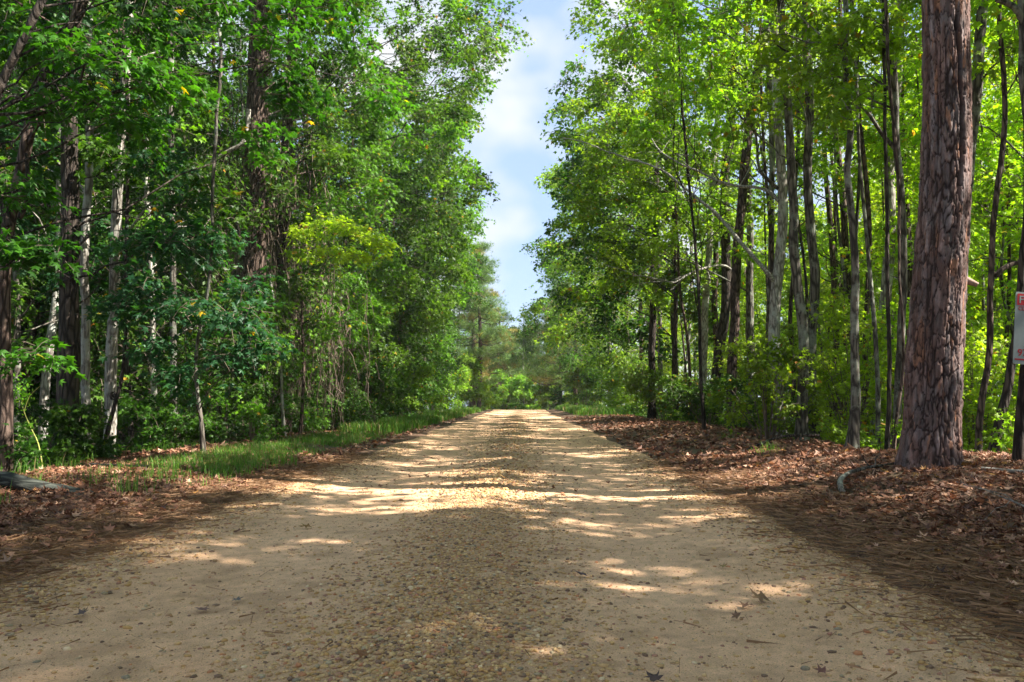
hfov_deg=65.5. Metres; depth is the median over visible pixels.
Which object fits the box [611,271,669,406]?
forest tree
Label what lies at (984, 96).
broadleaf tree
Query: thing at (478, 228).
roadside tree
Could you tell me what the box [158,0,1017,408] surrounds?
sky
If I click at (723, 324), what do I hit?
pitch pine tree
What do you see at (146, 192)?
slim tree
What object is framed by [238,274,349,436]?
sapling
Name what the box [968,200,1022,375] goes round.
understory tree
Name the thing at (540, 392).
shrub
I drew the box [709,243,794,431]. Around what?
understory tree
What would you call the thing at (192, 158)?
forest tree
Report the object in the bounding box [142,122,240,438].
broadleaf tree
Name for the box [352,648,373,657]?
fallen leaf
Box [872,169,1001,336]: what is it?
forest tree
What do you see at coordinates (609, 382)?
roadside tree
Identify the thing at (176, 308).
maple tree
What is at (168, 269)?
broadleaf tree
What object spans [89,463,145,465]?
twig
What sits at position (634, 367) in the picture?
roadside tree
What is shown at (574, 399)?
shrub
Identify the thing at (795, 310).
broadleaf tree
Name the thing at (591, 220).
slim tree
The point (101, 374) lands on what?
forest tree
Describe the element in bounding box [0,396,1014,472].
undergrowth
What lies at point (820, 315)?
understory tree
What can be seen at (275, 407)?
shrub
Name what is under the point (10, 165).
forest tree
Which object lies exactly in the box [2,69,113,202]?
forest tree
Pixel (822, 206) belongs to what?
broadleaf tree
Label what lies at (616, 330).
roadside tree
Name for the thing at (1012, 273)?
understory tree
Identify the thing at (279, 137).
forest tree
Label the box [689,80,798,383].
forest tree
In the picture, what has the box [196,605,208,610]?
fallen leaf
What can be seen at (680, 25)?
maple tree
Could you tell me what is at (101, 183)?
understory tree
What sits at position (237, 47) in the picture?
forest tree
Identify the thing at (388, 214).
forest tree
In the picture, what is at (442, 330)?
forest tree
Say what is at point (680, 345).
understory tree
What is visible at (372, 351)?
understory tree
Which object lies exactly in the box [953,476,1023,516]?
twig
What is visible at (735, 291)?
leaning tree
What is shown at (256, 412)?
seedling
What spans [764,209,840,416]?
understory tree
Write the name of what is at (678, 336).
understory tree
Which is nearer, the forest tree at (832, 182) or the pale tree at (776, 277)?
the pale tree at (776, 277)
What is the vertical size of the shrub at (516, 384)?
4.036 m
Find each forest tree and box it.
[0,0,137,243]
[0,0,237,449]
[0,78,45,196]
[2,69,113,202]
[4,6,162,404]
[12,1,201,434]
[39,128,169,403]
[44,0,244,412]
[95,60,228,406]
[139,44,230,389]
[163,4,333,428]
[188,1,340,348]
[197,10,355,329]
[206,88,245,440]
[215,69,301,340]
[295,126,357,355]
[321,127,389,347]
[338,123,422,367]
[355,110,424,353]
[373,145,458,361]
[425,284,482,408]
[467,311,503,408]
[484,325,521,409]
[490,358,524,409]
[497,310,551,409]
[520,297,569,409]
[539,341,572,409]
[580,284,632,406]
[592,305,638,407]
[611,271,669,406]
[612,235,668,406]
[631,313,683,413]
[642,112,728,420]
[662,166,727,422]
[679,237,719,398]
[681,172,756,412]
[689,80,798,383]
[693,309,741,410]
[707,352,726,403]
[720,224,763,420]
[733,0,981,356]
[746,0,917,430]
[761,154,814,392]
[762,7,897,420]
[800,0,1015,402]
[801,152,873,273]
[868,0,1022,427]
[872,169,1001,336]
[896,18,1022,420]
[917,1,1023,223]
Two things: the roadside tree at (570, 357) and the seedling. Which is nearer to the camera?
the seedling
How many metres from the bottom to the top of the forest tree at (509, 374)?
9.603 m
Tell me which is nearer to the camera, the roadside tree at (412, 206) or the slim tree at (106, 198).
the slim tree at (106, 198)
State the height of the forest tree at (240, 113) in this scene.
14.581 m
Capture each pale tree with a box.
[557,0,866,435]
[606,2,765,414]
[800,0,922,443]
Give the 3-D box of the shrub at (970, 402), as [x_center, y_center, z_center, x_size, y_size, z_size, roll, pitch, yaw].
[6.005,0.922,10.470,2.157,2.754,1.742,-3,-5,31]
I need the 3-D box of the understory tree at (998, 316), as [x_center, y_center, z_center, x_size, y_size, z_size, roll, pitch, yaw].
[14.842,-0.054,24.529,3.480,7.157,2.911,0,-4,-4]
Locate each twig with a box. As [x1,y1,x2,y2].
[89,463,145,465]
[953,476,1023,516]
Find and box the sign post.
[1011,364,1023,462]
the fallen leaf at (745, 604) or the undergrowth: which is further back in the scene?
the undergrowth
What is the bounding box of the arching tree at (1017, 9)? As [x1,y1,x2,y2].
[995,0,1023,125]
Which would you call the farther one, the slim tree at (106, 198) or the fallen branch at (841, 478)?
the slim tree at (106, 198)
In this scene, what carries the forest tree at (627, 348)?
on the ground at (557, 413)
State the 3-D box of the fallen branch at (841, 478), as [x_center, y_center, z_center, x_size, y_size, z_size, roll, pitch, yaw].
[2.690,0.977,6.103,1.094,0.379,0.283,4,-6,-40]
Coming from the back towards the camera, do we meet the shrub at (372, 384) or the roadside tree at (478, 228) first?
the roadside tree at (478, 228)
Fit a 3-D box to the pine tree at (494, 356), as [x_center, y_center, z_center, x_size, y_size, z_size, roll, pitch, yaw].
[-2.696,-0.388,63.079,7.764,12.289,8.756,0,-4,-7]
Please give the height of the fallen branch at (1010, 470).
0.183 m
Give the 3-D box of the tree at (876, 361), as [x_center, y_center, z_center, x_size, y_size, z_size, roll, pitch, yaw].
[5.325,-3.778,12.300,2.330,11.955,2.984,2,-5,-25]
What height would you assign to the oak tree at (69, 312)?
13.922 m
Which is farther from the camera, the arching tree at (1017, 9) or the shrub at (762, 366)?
the shrub at (762, 366)
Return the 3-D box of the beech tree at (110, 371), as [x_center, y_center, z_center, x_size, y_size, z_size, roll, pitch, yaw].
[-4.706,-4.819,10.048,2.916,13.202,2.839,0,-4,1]
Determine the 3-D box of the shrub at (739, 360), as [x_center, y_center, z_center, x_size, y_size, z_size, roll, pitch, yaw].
[6.569,1.527,20.164,2.666,3.003,2.133,2,-5,-21]
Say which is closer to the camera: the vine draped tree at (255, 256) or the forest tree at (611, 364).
the vine draped tree at (255, 256)
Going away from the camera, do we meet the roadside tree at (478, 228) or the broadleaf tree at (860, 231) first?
the broadleaf tree at (860, 231)
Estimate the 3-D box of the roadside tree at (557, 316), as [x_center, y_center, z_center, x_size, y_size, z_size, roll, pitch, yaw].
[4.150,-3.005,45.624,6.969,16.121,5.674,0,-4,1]
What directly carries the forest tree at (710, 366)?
on the ground at (557, 413)
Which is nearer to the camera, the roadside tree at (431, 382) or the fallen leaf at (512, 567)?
the fallen leaf at (512, 567)
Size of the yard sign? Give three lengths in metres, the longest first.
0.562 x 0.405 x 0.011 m
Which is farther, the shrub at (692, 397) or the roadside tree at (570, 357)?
the roadside tree at (570, 357)
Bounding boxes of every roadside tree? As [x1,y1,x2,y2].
[214,0,518,431]
[238,0,524,429]
[287,0,527,430]
[294,0,497,423]
[329,66,485,420]
[337,12,534,420]
[348,87,499,413]
[370,120,487,402]
[388,162,485,414]
[407,185,496,413]
[426,225,494,410]
[511,202,617,405]
[517,135,657,413]
[524,169,638,411]
[530,59,690,416]
[537,94,693,419]
[560,1,741,424]
[563,0,768,428]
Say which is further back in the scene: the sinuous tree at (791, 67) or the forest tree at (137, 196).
the forest tree at (137, 196)
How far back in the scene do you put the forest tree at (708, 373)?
84.24 m
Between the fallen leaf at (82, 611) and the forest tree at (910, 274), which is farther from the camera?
the forest tree at (910, 274)
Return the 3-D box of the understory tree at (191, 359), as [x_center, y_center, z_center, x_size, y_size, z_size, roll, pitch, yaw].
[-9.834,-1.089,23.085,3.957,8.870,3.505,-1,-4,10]
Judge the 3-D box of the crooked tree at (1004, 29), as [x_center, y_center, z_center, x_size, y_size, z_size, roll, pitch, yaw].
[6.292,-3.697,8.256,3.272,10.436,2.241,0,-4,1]
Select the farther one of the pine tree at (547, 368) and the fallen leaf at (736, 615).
the pine tree at (547, 368)
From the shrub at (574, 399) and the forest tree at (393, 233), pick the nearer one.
the forest tree at (393, 233)
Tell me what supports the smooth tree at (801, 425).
on the ground at (557, 413)
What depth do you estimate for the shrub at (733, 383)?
14.92 m
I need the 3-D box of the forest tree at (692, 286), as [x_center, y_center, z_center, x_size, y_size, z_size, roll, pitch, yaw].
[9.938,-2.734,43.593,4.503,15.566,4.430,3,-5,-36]
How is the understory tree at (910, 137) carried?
on the ground at (557, 413)
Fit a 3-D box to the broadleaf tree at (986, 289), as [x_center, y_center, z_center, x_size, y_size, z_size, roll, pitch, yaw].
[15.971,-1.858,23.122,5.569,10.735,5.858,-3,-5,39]
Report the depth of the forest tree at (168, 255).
20.08 m
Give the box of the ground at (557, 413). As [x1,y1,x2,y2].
[0,409,1023,639]
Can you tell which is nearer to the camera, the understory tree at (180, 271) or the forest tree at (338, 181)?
the understory tree at (180, 271)
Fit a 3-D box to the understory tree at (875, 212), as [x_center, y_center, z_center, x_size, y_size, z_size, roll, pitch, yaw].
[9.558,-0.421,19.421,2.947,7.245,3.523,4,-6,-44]
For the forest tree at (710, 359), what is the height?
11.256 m
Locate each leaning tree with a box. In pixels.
[0,0,255,471]
[637,0,799,427]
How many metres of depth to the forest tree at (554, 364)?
79.47 m
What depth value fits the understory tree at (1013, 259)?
18.26 m
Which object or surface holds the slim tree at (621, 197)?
on the ground at (557, 413)
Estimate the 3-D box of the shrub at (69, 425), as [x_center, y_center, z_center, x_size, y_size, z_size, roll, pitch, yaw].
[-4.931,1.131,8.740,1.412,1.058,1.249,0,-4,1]
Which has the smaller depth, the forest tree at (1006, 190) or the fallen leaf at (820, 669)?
the fallen leaf at (820, 669)
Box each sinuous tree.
[720,0,912,448]
[740,0,907,445]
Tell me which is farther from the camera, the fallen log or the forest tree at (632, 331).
the forest tree at (632, 331)
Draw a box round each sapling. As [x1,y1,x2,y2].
[85,30,242,439]
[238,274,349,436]
[797,0,922,448]
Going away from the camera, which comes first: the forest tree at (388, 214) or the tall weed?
the tall weed
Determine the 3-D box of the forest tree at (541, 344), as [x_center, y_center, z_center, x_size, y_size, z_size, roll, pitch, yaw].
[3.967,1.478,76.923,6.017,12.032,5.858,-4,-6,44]
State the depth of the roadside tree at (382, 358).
25.10 m
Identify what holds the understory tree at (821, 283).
on the ground at (557, 413)
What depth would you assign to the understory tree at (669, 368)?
38.94 m
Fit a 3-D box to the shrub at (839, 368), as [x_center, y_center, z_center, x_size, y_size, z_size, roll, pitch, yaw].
[6.780,1.175,16.155,2.426,3.186,2.022,0,-4,1]
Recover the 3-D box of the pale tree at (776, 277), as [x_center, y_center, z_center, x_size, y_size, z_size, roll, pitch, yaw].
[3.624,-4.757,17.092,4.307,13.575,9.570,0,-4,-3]
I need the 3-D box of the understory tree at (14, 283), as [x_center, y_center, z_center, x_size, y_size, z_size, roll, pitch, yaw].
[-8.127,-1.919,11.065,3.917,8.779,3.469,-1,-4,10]
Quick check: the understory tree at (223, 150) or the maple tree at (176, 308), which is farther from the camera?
the understory tree at (223, 150)
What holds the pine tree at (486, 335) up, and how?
on the ground at (557, 413)
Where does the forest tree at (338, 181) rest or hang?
on the ground at (557, 413)
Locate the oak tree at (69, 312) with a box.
[0,0,237,464]
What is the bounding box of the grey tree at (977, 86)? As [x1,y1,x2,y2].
[970,0,1013,195]
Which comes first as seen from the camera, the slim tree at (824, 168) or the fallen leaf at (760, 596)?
the fallen leaf at (760, 596)
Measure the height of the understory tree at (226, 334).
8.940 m
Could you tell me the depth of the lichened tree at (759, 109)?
12.34 m
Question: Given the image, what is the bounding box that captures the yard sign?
[1013,292,1023,364]
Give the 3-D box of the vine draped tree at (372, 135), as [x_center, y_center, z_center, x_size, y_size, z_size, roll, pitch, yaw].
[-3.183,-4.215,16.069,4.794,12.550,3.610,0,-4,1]
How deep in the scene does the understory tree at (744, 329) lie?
46.07 m
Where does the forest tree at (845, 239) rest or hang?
on the ground at (557, 413)
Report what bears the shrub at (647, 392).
on the ground at (557, 413)
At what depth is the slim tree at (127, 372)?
13.47 m
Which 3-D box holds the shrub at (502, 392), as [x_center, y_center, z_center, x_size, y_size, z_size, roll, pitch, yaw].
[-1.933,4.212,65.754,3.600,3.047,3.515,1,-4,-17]
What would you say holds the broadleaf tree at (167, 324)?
on the ground at (557, 413)
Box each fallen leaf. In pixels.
[74,607,88,614]
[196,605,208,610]
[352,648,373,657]
[505,565,519,569]
[645,671,663,680]
[730,609,742,618]
[740,601,751,606]
[749,587,772,602]
[813,663,831,672]
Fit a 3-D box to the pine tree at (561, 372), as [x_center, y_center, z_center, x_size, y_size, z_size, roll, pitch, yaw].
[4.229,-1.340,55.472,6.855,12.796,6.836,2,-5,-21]
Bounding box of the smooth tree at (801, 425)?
[636,0,845,440]
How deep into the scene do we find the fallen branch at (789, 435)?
10.37 m
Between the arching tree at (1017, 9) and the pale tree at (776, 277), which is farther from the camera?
the pale tree at (776, 277)
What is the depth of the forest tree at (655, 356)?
79.22 m
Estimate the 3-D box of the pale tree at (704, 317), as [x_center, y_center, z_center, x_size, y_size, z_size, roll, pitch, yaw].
[5.220,-4.086,23.333,4.773,14.075,3.796,0,-4,1]
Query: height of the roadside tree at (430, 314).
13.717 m
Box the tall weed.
[13,372,43,464]
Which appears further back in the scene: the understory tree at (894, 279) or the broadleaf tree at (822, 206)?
the broadleaf tree at (822, 206)
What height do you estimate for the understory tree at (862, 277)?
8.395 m
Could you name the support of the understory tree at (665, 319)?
on the ground at (557, 413)
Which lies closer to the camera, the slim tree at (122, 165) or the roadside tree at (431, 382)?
the slim tree at (122, 165)
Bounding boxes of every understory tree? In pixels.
[0,5,56,437]
[0,40,187,438]
[3,4,161,440]
[31,1,268,451]
[95,94,230,449]
[104,115,220,442]
[124,157,205,425]
[146,68,279,428]
[181,180,239,421]
[326,180,388,421]
[618,271,690,415]
[628,254,697,420]
[646,311,698,412]
[663,304,698,394]
[678,254,757,415]
[708,228,790,427]
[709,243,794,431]
[710,245,784,415]
[724,300,763,412]
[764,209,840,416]
[784,218,862,418]
[784,257,830,412]
[818,16,1022,450]
[823,211,885,416]
[828,211,905,419]
[832,176,970,448]
[858,212,917,394]
[871,11,1022,377]
[910,51,1022,375]
[967,122,1022,384]
[967,242,1013,385]
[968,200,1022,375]
[971,158,1021,337]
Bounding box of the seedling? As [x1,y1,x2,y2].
[228,395,276,442]
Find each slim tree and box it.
[0,0,192,440]
[0,34,107,435]
[46,2,284,408]
[81,0,295,446]
[82,1,217,446]
[115,0,295,442]
[561,35,717,414]
[594,91,698,421]
[662,0,842,379]
[744,17,875,429]
[764,0,921,450]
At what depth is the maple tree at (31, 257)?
7.09 m
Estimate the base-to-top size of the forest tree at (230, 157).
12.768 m
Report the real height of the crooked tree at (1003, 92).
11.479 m
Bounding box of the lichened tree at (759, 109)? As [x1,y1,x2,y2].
[713,0,857,440]
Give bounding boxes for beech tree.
[0,0,124,438]
[47,0,252,443]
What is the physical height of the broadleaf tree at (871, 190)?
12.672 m
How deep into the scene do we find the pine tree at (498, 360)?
70.80 m
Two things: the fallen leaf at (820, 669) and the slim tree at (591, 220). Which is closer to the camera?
the fallen leaf at (820, 669)
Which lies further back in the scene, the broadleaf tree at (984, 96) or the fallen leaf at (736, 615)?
the broadleaf tree at (984, 96)
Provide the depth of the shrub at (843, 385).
12.36 m
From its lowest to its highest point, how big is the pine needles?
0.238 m
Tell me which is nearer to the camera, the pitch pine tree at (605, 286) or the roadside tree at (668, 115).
the roadside tree at (668, 115)
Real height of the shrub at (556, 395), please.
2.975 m
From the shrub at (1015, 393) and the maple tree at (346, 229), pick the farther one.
the maple tree at (346, 229)
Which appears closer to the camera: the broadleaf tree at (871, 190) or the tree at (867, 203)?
the tree at (867, 203)
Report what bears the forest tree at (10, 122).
on the ground at (557, 413)
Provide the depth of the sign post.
6.48 m
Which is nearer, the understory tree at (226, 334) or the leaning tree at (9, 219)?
the leaning tree at (9, 219)
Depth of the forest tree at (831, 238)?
18.51 m
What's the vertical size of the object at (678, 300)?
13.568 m
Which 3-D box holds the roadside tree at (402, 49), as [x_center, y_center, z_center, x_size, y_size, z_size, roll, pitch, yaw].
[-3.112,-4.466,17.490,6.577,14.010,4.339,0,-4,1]
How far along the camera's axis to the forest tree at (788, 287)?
21.23 m
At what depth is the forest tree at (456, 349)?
70.25 m
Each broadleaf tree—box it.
[0,32,112,406]
[0,37,142,437]
[35,7,208,439]
[43,35,209,440]
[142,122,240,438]
[740,201,847,408]
[780,210,861,412]
[797,105,996,420]
[840,153,979,412]
[846,49,1022,404]
[964,23,1022,425]
[967,121,1016,326]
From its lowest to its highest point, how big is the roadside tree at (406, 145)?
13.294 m
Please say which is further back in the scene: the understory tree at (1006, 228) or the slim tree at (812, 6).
the understory tree at (1006, 228)
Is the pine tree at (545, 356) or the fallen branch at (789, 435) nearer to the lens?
the fallen branch at (789, 435)
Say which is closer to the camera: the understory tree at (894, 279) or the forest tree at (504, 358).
the understory tree at (894, 279)
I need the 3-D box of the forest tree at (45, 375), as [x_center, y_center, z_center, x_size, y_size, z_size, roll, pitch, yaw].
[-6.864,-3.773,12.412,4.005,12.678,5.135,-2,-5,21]
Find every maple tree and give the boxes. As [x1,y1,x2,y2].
[0,0,433,386]
[82,10,298,452]
[278,172,402,434]
[587,0,776,430]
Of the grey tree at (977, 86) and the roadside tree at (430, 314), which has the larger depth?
the roadside tree at (430, 314)
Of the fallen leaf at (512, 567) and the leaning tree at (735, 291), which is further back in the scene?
the leaning tree at (735, 291)
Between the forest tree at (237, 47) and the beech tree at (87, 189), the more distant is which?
the forest tree at (237, 47)
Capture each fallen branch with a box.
[740,434,819,452]
[837,445,893,496]
[981,467,1023,473]
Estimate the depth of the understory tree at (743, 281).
23.32 m
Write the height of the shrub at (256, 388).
1.320 m
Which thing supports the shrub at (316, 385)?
on the ground at (557, 413)
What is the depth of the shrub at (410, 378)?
31.75 m
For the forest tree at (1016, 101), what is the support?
on the ground at (557, 413)
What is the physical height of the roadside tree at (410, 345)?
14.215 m
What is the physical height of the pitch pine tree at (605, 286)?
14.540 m
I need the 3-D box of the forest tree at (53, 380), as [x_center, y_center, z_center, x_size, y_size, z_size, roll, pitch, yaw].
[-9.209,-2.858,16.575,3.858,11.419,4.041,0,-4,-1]
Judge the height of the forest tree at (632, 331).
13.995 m
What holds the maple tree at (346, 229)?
on the ground at (557, 413)
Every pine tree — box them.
[436,276,523,405]
[449,239,519,407]
[476,304,536,389]
[507,326,554,402]
[515,284,586,404]
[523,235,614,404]
[531,286,580,390]
[545,9,685,418]
[613,0,774,423]
[892,0,978,471]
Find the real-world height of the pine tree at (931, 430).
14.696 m
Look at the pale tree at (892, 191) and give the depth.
13.94 m
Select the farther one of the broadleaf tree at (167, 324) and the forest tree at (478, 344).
the forest tree at (478, 344)
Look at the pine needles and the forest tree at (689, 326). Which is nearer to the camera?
the pine needles
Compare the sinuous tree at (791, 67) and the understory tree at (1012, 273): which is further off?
the understory tree at (1012, 273)
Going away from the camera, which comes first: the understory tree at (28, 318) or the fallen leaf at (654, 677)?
the fallen leaf at (654, 677)
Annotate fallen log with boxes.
[0,471,94,493]
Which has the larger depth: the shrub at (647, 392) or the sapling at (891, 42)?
the shrub at (647, 392)
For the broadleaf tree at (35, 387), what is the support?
on the ground at (557, 413)
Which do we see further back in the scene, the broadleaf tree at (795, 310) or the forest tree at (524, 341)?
the forest tree at (524, 341)
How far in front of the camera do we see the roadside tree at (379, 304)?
22.98 m
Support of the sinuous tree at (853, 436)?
on the ground at (557, 413)
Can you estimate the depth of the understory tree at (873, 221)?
25.12 m
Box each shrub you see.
[14,396,121,467]
[117,375,229,452]
[182,371,290,442]
[205,359,321,429]
[272,354,347,432]
[295,354,376,429]
[349,362,423,420]
[391,360,454,416]
[410,364,471,411]
[452,351,495,408]
[476,375,508,407]
[487,368,526,409]
[512,373,551,409]
[532,364,571,409]
[548,373,602,407]
[562,360,606,405]
[621,366,709,419]
[655,374,745,426]
[702,373,796,428]
[705,333,832,439]
[712,352,823,434]
[790,327,894,439]
[796,287,907,445]
[877,310,1019,453]
[881,389,1012,446]
[989,359,1019,453]
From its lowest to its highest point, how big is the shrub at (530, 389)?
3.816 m
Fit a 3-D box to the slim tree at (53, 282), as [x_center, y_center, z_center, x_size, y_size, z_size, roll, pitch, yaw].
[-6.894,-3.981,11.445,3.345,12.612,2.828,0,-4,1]
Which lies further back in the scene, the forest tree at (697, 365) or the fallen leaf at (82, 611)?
the forest tree at (697, 365)
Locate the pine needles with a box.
[0,451,1023,681]
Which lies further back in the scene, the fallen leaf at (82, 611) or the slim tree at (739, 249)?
the slim tree at (739, 249)
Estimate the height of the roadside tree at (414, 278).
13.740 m
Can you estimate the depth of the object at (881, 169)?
17.36 m
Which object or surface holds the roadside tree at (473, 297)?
on the ground at (557, 413)
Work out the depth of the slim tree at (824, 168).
16.92 m
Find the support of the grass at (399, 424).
on the ground at (557, 413)
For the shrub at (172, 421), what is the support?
on the ground at (557, 413)
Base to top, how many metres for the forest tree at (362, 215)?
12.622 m
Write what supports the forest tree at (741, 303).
on the ground at (557, 413)
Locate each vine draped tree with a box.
[164,0,394,442]
[232,0,429,432]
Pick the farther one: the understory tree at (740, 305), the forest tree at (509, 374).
the forest tree at (509, 374)
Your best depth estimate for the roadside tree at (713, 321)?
25.62 m
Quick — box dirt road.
[0,410,1023,681]
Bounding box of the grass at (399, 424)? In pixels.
[0,404,784,504]
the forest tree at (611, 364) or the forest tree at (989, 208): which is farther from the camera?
the forest tree at (611, 364)
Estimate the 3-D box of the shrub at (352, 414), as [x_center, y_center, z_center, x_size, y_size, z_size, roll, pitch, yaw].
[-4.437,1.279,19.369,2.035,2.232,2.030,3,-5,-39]
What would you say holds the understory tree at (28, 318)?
on the ground at (557, 413)
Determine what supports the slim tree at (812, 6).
on the ground at (557, 413)
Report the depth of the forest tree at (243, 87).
21.20 m
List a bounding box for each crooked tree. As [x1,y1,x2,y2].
[970,0,1023,452]
[971,0,1018,451]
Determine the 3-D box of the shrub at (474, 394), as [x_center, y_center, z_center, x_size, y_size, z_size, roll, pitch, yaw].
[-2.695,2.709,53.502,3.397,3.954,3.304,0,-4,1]
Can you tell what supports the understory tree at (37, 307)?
on the ground at (557, 413)
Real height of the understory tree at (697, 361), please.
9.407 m
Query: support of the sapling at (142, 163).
on the ground at (557, 413)
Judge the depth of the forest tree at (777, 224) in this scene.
40.21 m
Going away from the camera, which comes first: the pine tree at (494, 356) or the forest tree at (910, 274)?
the forest tree at (910, 274)
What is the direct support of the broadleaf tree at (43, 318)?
on the ground at (557, 413)

